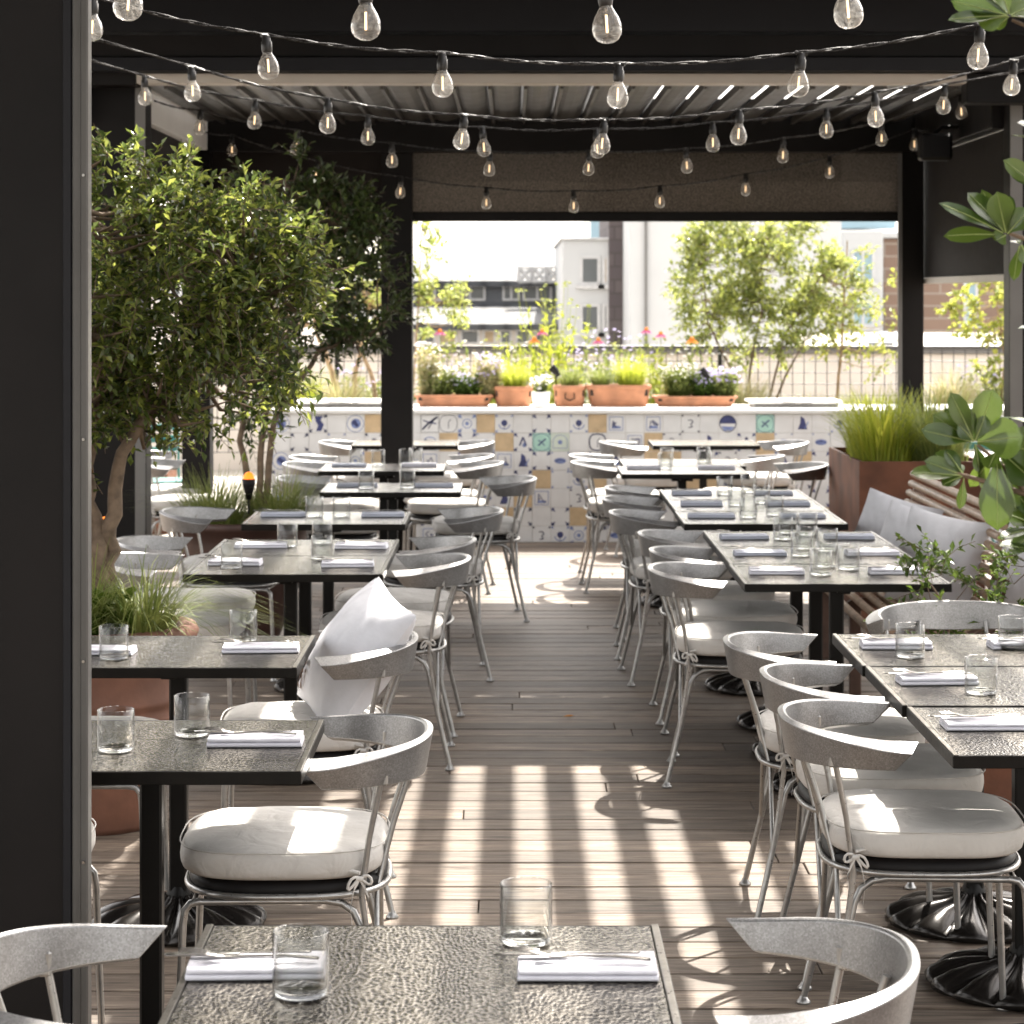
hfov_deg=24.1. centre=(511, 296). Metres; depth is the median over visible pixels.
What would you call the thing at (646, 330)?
coneflower
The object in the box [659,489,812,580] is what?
bistro table
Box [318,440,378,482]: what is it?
cafe chair
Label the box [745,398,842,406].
counter cover
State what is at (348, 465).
folded napkin
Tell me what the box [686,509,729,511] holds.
table fork
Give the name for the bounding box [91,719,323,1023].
bistro table
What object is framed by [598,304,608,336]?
window
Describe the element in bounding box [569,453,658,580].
cafe chair
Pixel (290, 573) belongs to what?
bistro table
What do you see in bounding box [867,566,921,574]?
folded napkin
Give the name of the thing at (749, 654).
cafe chair
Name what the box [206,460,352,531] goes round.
fountain grass
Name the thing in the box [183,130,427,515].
tree
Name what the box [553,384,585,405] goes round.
terracotta trough
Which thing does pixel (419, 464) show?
folded napkin
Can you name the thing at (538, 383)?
white flowers
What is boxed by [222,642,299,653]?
folded napkin
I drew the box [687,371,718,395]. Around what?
flowering plant
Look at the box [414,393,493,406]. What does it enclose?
terracotta trough
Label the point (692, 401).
terracotta trough
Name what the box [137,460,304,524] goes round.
fountain grass
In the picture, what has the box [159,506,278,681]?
cafe chair
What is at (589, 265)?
window
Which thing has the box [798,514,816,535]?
tumbler
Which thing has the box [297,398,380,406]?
counter cover
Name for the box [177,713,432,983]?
cafe chair
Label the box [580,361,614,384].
lime grass
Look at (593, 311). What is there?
window
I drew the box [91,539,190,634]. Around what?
sedge
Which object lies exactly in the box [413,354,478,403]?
meadow flowers
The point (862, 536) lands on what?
folded napkin
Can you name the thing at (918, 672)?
table knife
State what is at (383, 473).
bistro table
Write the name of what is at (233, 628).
cafe chair
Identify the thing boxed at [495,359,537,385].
lime grass
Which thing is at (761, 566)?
table knife
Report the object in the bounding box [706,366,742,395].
flowering plant
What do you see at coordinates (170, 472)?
wooden planter
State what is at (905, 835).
cafe chair
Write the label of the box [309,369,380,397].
meadow grass
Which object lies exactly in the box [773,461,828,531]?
cafe chair
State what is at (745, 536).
folded napkin
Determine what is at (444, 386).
flowering plant
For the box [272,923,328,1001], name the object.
tumbler
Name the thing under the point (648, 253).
white building
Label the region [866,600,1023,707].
cafe chair
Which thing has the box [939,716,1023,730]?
folded napkin
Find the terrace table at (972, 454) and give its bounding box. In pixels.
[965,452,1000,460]
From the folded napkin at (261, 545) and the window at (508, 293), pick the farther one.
the window at (508, 293)
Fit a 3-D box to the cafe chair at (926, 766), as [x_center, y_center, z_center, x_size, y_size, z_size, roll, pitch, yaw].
[0.929,1.344,6.199,0.573,0.752,0.610,0,0,-2]
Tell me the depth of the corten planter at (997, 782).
7.72 m
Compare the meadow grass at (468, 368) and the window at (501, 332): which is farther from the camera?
the window at (501, 332)
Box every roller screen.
[151,128,199,179]
[212,153,380,235]
[413,153,899,221]
[924,130,1003,283]
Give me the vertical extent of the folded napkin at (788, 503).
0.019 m
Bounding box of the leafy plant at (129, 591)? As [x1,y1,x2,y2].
[91,583,144,634]
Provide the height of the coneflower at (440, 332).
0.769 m
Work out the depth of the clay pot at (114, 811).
7.65 m
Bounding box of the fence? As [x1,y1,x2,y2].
[155,346,1003,452]
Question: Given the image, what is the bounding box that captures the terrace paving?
[152,470,271,536]
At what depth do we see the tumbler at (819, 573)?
8.33 m
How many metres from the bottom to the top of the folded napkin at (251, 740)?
0.021 m
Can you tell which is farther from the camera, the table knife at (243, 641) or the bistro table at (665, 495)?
the bistro table at (665, 495)
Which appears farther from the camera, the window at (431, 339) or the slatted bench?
the window at (431, 339)
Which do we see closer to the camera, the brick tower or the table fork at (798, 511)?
the table fork at (798, 511)
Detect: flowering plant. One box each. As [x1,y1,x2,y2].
[413,341,443,394]
[421,365,457,394]
[450,372,483,394]
[474,352,505,401]
[655,362,703,395]
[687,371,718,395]
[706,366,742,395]
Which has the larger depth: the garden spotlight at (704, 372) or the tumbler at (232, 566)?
the garden spotlight at (704, 372)
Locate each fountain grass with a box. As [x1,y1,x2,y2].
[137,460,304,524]
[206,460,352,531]
[803,383,940,457]
[804,381,932,460]
[880,385,1003,460]
[881,380,980,453]
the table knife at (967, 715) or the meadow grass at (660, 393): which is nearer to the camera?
the table knife at (967, 715)
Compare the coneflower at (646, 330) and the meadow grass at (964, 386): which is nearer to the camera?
the coneflower at (646, 330)
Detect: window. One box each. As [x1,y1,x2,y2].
[155,283,181,301]
[417,330,435,344]
[420,287,449,300]
[438,330,457,344]
[454,287,485,300]
[460,330,479,344]
[482,330,495,344]
[499,330,511,344]
[502,287,519,300]
[515,330,530,344]
[522,287,551,300]
[534,330,554,344]
[576,256,604,288]
[576,304,604,336]
[598,256,608,288]
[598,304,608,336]
[848,250,879,284]
[848,301,879,329]
[959,282,981,327]
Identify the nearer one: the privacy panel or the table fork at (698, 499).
the privacy panel
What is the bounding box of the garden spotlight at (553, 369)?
[548,364,560,405]
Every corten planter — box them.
[829,447,984,618]
[984,769,1011,806]
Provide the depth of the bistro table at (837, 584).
8.26 m
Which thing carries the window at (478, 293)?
in the office building at (493, 295)
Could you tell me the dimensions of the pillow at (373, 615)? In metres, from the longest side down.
0.419 x 0.419 x 0.203 m
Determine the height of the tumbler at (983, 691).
0.089 m
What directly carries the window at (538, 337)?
in the office building at (493, 295)
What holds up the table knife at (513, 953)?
on the folded napkin at (537, 968)
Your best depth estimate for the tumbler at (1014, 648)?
6.57 m
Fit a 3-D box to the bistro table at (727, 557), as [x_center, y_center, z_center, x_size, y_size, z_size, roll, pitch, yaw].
[1.140,1.343,9.010,0.700,0.751,0.600,0,0,0]
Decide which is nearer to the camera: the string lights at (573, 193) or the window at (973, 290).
the string lights at (573, 193)
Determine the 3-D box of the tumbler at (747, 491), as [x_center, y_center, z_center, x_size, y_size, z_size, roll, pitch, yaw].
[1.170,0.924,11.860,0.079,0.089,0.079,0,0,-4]
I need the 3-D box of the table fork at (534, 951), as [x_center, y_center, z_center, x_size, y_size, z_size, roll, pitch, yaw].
[0.098,0.939,3.428,0.200,0.012,0.025,0,0,5]
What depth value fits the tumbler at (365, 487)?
12.09 m
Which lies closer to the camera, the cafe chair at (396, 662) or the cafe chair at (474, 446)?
the cafe chair at (396, 662)
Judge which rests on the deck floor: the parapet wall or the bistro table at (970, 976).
the bistro table at (970, 976)
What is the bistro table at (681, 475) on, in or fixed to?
on the deck floor
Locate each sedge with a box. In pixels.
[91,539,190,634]
[91,544,299,635]
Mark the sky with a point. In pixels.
(471, 241)
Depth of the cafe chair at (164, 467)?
14.11 m
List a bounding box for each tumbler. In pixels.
[97,706,134,753]
[99,624,128,660]
[174,692,209,737]
[220,542,242,568]
[230,608,256,640]
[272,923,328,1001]
[280,524,297,547]
[305,510,322,517]
[311,534,332,560]
[312,520,331,543]
[333,497,350,517]
[358,471,373,488]
[372,453,384,465]
[400,480,414,488]
[500,877,551,947]
[660,448,672,463]
[660,453,671,468]
[697,458,709,462]
[717,492,732,494]
[728,486,744,505]
[739,497,756,517]
[741,474,755,492]
[753,484,769,503]
[766,494,782,515]
[773,516,792,539]
[778,512,796,533]
[791,531,810,556]
[797,525,815,549]
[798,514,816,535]
[810,548,831,575]
[815,542,836,567]
[817,527,835,551]
[837,543,859,570]
[895,622,924,658]
[964,655,996,695]
[998,615,1023,650]
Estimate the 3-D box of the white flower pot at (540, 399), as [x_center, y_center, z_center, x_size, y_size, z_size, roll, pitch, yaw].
[0.205,0.731,17.050,0.136,0.116,0.136,0,0,0]
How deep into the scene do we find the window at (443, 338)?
58.95 m
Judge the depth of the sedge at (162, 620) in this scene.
7.66 m
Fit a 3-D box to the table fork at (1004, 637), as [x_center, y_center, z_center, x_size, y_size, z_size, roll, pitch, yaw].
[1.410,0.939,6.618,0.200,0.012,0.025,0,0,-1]
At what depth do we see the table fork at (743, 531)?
9.60 m
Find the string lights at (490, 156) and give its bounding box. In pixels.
[154,94,967,175]
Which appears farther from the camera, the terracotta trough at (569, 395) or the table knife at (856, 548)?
the terracotta trough at (569, 395)
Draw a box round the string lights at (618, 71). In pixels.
[91,0,1010,108]
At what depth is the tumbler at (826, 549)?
9.11 m
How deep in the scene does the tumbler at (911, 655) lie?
6.43 m
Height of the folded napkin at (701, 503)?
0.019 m
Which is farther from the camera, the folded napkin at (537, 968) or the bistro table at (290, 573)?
the bistro table at (290, 573)
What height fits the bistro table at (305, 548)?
0.751 m
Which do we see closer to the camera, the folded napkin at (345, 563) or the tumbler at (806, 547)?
the folded napkin at (345, 563)
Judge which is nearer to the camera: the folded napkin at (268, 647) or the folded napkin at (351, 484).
the folded napkin at (268, 647)
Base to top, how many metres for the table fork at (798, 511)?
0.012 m
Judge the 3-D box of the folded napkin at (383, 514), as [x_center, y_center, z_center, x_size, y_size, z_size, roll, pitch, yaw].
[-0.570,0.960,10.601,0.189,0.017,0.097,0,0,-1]
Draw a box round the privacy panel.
[0,0,90,1023]
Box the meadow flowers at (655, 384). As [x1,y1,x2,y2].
[603,336,682,403]
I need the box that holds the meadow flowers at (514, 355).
[483,330,560,403]
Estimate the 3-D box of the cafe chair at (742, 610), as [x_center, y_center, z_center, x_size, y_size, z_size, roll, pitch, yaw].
[0.814,1.344,9.219,0.573,0.752,0.610,0,0,-1]
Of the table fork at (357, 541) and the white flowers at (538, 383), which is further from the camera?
the white flowers at (538, 383)
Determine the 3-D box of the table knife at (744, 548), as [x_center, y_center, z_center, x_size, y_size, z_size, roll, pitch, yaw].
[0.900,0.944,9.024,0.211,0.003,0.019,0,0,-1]
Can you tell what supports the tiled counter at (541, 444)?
on the deck floor
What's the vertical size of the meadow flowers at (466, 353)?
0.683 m
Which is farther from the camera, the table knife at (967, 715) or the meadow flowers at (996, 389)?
the meadow flowers at (996, 389)
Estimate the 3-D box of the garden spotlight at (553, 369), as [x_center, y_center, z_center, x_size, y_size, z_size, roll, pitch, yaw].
[0.305,0.636,17.300,0.089,0.304,0.060,0,0,0]
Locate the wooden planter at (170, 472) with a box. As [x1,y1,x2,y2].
[151,470,176,533]
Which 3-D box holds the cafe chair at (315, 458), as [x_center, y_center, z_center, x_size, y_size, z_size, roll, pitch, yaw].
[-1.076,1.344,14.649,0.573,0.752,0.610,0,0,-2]
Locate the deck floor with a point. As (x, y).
(585, 814)
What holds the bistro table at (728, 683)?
on the deck floor
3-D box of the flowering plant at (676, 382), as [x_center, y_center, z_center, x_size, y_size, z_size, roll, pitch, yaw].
[1.210,0.620,17.359,0.322,0.293,0.241,0,0,-21]
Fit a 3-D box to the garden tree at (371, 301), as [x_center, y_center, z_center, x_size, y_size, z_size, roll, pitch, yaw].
[-1.722,0.157,19.980,1.967,1.779,0.886,0,0,0]
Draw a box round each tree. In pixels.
[91,123,365,634]
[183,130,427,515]
[255,236,420,397]
[413,222,472,392]
[513,281,595,403]
[658,222,880,397]
[794,240,897,399]
[934,282,1003,398]
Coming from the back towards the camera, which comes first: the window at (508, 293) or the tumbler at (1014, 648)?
the window at (508, 293)
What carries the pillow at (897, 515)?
on the slatted bench
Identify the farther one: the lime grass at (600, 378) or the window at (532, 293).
the window at (532, 293)
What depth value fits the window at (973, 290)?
57.96 m
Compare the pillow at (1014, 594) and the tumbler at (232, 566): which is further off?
the pillow at (1014, 594)
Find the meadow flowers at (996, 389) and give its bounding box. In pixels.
[955,364,1003,404]
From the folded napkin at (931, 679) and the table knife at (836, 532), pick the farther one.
the table knife at (836, 532)
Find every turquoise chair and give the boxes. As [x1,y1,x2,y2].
[151,424,181,483]
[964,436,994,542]
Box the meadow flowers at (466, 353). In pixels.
[457,340,527,401]
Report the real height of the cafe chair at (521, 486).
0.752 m
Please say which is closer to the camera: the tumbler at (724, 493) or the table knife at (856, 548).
the table knife at (856, 548)
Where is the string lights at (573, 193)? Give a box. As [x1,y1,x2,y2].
[200,128,928,212]
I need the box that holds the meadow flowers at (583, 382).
[551,345,615,403]
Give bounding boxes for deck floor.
[91,542,1023,1023]
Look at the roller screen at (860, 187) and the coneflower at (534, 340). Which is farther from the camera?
the coneflower at (534, 340)
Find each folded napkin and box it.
[91,645,136,654]
[185,951,325,980]
[206,730,303,746]
[208,558,262,565]
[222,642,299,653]
[234,542,286,547]
[260,511,305,516]
[321,559,373,567]
[331,463,366,466]
[334,542,388,548]
[337,482,377,486]
[361,511,404,516]
[401,462,436,466]
[415,482,453,486]
[517,951,658,980]
[626,465,660,468]
[671,490,711,494]
[680,500,722,505]
[687,512,734,517]
[698,465,734,469]
[719,533,768,538]
[733,549,786,555]
[748,567,804,574]
[753,490,792,494]
[765,500,810,505]
[779,513,825,517]
[823,533,874,539]
[843,549,899,555]
[859,638,932,649]
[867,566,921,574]
[895,672,978,685]
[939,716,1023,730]
[986,639,1023,649]
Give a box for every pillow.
[297,576,415,715]
[855,488,943,535]
[880,500,909,548]
[884,506,992,601]
[987,522,1023,604]
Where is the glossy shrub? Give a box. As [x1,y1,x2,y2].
[863,524,1023,633]
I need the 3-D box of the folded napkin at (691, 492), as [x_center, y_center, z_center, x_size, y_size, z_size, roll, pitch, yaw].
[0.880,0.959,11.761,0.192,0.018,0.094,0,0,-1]
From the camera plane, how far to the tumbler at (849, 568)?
8.51 m
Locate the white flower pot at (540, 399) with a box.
[531,391,549,407]
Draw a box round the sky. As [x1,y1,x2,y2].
[160,86,941,280]
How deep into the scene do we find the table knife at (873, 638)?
6.64 m
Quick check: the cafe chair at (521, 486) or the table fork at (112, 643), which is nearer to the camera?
the table fork at (112, 643)
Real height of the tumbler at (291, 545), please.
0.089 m
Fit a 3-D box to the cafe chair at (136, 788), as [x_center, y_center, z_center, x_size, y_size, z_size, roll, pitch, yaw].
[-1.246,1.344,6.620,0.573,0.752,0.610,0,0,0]
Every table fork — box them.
[91,643,131,645]
[179,947,319,959]
[204,555,259,558]
[205,727,296,734]
[220,638,293,642]
[232,538,281,540]
[317,557,372,559]
[334,539,383,542]
[336,479,372,481]
[510,946,650,960]
[678,497,720,500]
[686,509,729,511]
[717,529,766,532]
[730,545,783,548]
[745,563,802,567]
[777,509,821,511]
[821,529,871,532]
[842,545,895,548]
[856,634,929,639]
[865,563,914,566]
[893,669,973,674]
[940,711,1023,717]
[987,635,1023,638]
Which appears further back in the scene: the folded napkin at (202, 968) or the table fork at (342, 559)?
the table fork at (342, 559)
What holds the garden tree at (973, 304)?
in the garden bed
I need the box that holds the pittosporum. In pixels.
[909,0,1023,553]
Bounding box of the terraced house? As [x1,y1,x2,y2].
[151,241,334,345]
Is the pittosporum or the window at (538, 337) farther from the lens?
the window at (538, 337)
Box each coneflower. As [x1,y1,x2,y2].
[435,329,445,369]
[529,337,539,379]
[537,329,551,403]
[589,337,603,378]
[640,327,651,403]
[654,331,666,392]
[686,337,696,342]
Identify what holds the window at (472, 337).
in the office building at (493, 295)
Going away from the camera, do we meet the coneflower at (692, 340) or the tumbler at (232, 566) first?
the tumbler at (232, 566)
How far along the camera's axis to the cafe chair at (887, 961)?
3.70 m
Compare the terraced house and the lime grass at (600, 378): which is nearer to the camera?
the lime grass at (600, 378)
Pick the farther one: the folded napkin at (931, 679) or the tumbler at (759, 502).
the tumbler at (759, 502)
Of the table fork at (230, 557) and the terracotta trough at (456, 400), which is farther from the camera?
the terracotta trough at (456, 400)
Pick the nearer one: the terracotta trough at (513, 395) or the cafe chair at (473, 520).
the cafe chair at (473, 520)
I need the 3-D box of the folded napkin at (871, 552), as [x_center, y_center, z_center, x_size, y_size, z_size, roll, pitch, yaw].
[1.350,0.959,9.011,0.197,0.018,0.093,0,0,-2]
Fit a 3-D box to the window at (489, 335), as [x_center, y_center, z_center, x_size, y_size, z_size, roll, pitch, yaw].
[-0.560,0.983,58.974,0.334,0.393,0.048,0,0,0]
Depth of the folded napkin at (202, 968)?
3.40 m
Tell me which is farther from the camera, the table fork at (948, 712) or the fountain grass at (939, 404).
the fountain grass at (939, 404)
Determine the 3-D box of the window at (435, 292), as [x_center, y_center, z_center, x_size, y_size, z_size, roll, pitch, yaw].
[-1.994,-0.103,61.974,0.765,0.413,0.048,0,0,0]
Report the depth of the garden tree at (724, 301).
20.11 m
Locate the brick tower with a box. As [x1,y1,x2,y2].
[599,222,622,345]
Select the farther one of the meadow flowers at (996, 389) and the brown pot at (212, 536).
the meadow flowers at (996, 389)
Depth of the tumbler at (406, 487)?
12.13 m
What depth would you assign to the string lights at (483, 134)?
10.60 m
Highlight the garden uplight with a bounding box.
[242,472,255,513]
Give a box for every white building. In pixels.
[553,238,608,345]
[623,222,840,345]
[841,222,895,332]
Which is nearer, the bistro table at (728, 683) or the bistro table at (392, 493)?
the bistro table at (728, 683)
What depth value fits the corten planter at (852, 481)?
12.68 m
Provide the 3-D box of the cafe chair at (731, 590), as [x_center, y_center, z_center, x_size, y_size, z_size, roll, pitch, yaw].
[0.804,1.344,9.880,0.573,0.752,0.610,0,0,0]
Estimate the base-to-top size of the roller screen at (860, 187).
0.430 m
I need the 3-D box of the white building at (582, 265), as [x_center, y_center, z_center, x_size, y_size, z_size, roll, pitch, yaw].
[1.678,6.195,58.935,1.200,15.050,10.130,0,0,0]
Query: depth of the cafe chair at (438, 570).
8.77 m
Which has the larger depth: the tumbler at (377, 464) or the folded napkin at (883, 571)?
the tumbler at (377, 464)
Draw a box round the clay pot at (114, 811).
[91,617,198,835]
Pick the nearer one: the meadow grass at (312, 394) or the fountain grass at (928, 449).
the fountain grass at (928, 449)
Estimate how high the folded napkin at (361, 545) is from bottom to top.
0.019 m
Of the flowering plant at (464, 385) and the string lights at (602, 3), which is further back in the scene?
the flowering plant at (464, 385)
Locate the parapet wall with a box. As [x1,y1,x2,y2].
[151,348,1003,469]
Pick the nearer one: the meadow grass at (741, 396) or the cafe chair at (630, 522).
the cafe chair at (630, 522)
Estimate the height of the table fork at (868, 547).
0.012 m
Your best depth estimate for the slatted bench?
10.34 m
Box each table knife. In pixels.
[164,949,310,956]
[194,730,291,732]
[212,640,288,642]
[493,950,639,955]
[710,531,761,532]
[725,547,779,548]
[737,565,796,566]
[816,531,866,532]
[838,547,890,548]
[846,637,921,638]
[857,565,914,566]
[883,671,963,673]
[928,714,1019,716]
[977,637,1023,638]
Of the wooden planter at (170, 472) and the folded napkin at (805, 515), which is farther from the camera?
the wooden planter at (170, 472)
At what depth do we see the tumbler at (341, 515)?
10.55 m
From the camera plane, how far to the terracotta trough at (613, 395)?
17.24 m
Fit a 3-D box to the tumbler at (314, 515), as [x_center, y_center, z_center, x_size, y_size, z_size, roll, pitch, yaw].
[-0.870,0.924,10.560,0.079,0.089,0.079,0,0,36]
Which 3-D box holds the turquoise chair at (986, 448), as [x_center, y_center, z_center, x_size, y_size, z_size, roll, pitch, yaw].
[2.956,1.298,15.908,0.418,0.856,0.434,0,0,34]
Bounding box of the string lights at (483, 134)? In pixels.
[91,59,1023,157]
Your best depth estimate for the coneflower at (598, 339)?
18.89 m
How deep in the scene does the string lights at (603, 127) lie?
8.90 m
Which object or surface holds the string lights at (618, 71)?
hanging from the pergola
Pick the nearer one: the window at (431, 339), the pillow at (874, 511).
the pillow at (874, 511)
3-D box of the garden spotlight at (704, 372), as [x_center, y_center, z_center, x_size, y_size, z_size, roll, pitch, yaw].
[1.384,0.645,17.300,0.089,0.287,0.060,0,0,0]
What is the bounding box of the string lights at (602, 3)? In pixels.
[113,0,863,43]
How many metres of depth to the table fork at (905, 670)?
6.00 m
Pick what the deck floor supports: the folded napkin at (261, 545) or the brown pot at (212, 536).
the brown pot at (212, 536)
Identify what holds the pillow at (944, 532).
on the slatted bench
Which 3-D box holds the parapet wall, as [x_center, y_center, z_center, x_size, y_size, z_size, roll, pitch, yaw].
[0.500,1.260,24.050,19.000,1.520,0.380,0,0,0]
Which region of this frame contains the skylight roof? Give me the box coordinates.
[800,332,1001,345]
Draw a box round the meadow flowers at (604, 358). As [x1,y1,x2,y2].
[581,328,652,403]
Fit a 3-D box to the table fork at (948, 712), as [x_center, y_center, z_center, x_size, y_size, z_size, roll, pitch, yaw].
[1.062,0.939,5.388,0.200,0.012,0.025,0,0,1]
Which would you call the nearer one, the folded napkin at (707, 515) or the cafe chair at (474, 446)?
the folded napkin at (707, 515)
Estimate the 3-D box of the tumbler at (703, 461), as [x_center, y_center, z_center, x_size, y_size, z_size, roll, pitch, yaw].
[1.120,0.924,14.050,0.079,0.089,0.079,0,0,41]
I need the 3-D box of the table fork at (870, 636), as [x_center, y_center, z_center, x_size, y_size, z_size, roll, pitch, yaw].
[1.050,0.939,6.618,0.200,0.012,0.025,0,0,7]
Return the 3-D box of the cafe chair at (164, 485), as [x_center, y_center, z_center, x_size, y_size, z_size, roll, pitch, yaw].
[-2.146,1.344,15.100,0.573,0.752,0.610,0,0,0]
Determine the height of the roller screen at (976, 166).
0.795 m
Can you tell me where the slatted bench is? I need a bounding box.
[823,471,1007,707]
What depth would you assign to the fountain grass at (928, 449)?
12.90 m
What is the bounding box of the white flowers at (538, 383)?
[529,374,553,391]
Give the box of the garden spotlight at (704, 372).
[698,366,709,395]
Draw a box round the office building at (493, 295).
[337,261,557,345]
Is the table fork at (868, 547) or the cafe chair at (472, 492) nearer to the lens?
the table fork at (868, 547)
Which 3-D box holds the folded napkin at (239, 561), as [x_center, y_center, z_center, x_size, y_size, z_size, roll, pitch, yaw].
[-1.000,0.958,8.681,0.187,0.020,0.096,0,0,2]
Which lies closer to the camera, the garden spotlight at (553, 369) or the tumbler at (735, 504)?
the tumbler at (735, 504)
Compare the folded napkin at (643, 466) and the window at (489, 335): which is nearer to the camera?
the folded napkin at (643, 466)
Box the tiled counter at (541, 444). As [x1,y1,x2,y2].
[269,404,1003,541]
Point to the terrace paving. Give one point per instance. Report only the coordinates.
(234, 473)
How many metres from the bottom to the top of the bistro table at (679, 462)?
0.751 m
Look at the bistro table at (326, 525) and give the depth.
10.36 m
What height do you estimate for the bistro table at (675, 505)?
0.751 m
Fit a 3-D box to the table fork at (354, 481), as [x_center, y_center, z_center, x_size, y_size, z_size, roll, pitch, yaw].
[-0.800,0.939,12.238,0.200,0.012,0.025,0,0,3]
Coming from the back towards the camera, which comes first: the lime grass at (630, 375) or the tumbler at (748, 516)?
the lime grass at (630, 375)
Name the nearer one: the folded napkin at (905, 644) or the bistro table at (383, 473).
the folded napkin at (905, 644)
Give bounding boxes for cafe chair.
[0,923,166,1023]
[91,716,168,890]
[91,818,104,1023]
[114,552,249,711]
[117,535,257,702]
[151,450,215,526]
[151,458,225,580]
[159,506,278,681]
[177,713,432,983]
[220,630,418,918]
[276,475,378,587]
[282,461,378,539]
[288,454,378,509]
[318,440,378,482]
[319,552,470,770]
[334,535,476,737]
[383,506,503,681]
[402,453,493,557]
[407,460,503,594]
[413,440,494,555]
[432,475,536,621]
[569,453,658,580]
[570,460,665,593]
[598,440,676,557]
[601,495,716,659]
[604,485,714,640]
[608,509,731,685]
[637,529,774,724]
[647,561,804,787]
[649,545,797,756]
[698,454,784,489]
[714,917,920,1023]
[720,440,808,531]
[723,631,932,917]
[759,662,994,990]
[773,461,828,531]
[778,699,1023,1011]
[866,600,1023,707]
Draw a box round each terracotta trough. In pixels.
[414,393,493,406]
[494,385,532,405]
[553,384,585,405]
[586,384,650,406]
[652,395,737,406]
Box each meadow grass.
[273,362,335,406]
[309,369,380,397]
[444,352,490,403]
[645,356,708,400]
[725,366,789,403]
[780,389,844,398]
[834,387,892,403]
[924,362,994,403]
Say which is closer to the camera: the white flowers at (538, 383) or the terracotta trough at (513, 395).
the white flowers at (538, 383)
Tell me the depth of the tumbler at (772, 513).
10.63 m
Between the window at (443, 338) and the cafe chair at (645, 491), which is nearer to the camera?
the cafe chair at (645, 491)
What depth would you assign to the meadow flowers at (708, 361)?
19.47 m
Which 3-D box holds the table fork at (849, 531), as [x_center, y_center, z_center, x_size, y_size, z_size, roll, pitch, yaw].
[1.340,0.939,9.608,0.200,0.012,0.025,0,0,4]
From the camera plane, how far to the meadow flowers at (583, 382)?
20.26 m
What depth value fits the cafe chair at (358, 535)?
12.75 m
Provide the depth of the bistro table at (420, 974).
3.38 m
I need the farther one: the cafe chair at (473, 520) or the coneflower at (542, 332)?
the coneflower at (542, 332)
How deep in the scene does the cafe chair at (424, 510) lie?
13.91 m
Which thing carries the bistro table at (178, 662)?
on the deck floor
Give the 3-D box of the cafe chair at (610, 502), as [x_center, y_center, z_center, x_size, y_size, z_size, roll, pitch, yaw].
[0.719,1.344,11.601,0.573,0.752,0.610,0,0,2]
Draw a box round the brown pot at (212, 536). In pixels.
[173,514,306,635]
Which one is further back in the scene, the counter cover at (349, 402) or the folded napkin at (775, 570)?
the counter cover at (349, 402)
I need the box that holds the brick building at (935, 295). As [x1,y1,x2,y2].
[883,232,1003,332]
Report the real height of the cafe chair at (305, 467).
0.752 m
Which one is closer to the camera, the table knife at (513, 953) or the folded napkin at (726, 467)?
the table knife at (513, 953)
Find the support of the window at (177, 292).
in the terraced house
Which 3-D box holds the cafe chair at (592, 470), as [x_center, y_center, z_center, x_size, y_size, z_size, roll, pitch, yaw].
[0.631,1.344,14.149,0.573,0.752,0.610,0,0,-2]
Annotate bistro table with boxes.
[91,635,315,946]
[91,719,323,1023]
[158,924,681,1023]
[183,556,391,783]
[206,539,398,700]
[241,511,410,692]
[318,463,446,587]
[319,483,462,586]
[351,440,459,549]
[617,466,749,607]
[619,459,745,592]
[648,440,759,488]
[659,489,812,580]
[667,500,829,672]
[675,511,847,696]
[703,531,893,731]
[716,546,919,755]
[729,564,951,796]
[832,634,1023,943]
[865,666,1023,1011]
[907,707,1023,1023]
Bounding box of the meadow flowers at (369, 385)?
[337,364,380,397]
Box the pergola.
[91,0,1023,596]
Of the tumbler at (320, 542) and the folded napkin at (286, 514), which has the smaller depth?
the tumbler at (320, 542)
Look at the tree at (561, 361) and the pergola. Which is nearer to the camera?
the pergola
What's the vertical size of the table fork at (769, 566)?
0.012 m
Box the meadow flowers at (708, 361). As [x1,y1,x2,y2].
[668,348,741,393]
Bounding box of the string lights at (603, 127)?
[91,36,1023,154]
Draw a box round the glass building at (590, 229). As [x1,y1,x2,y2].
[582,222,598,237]
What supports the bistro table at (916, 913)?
on the deck floor
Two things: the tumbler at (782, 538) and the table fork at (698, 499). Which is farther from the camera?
the table fork at (698, 499)
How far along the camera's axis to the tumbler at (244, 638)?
6.73 m
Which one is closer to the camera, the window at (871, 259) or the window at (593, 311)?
the window at (593, 311)
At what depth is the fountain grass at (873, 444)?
12.88 m
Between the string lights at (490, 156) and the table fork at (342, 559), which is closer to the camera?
the table fork at (342, 559)
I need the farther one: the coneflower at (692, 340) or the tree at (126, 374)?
the coneflower at (692, 340)
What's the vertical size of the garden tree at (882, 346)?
1.522 m
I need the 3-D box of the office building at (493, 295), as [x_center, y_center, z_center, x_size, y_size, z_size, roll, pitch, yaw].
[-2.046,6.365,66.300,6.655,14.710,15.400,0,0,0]
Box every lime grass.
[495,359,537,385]
[557,363,584,385]
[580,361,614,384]
[608,354,658,384]
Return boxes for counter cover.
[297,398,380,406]
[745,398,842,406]
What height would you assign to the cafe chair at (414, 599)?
0.752 m
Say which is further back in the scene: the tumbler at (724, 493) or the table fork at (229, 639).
the tumbler at (724, 493)
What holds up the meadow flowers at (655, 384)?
on the garden bed
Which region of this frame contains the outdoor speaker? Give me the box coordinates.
[917,125,958,160]
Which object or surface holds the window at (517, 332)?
in the office building at (493, 295)

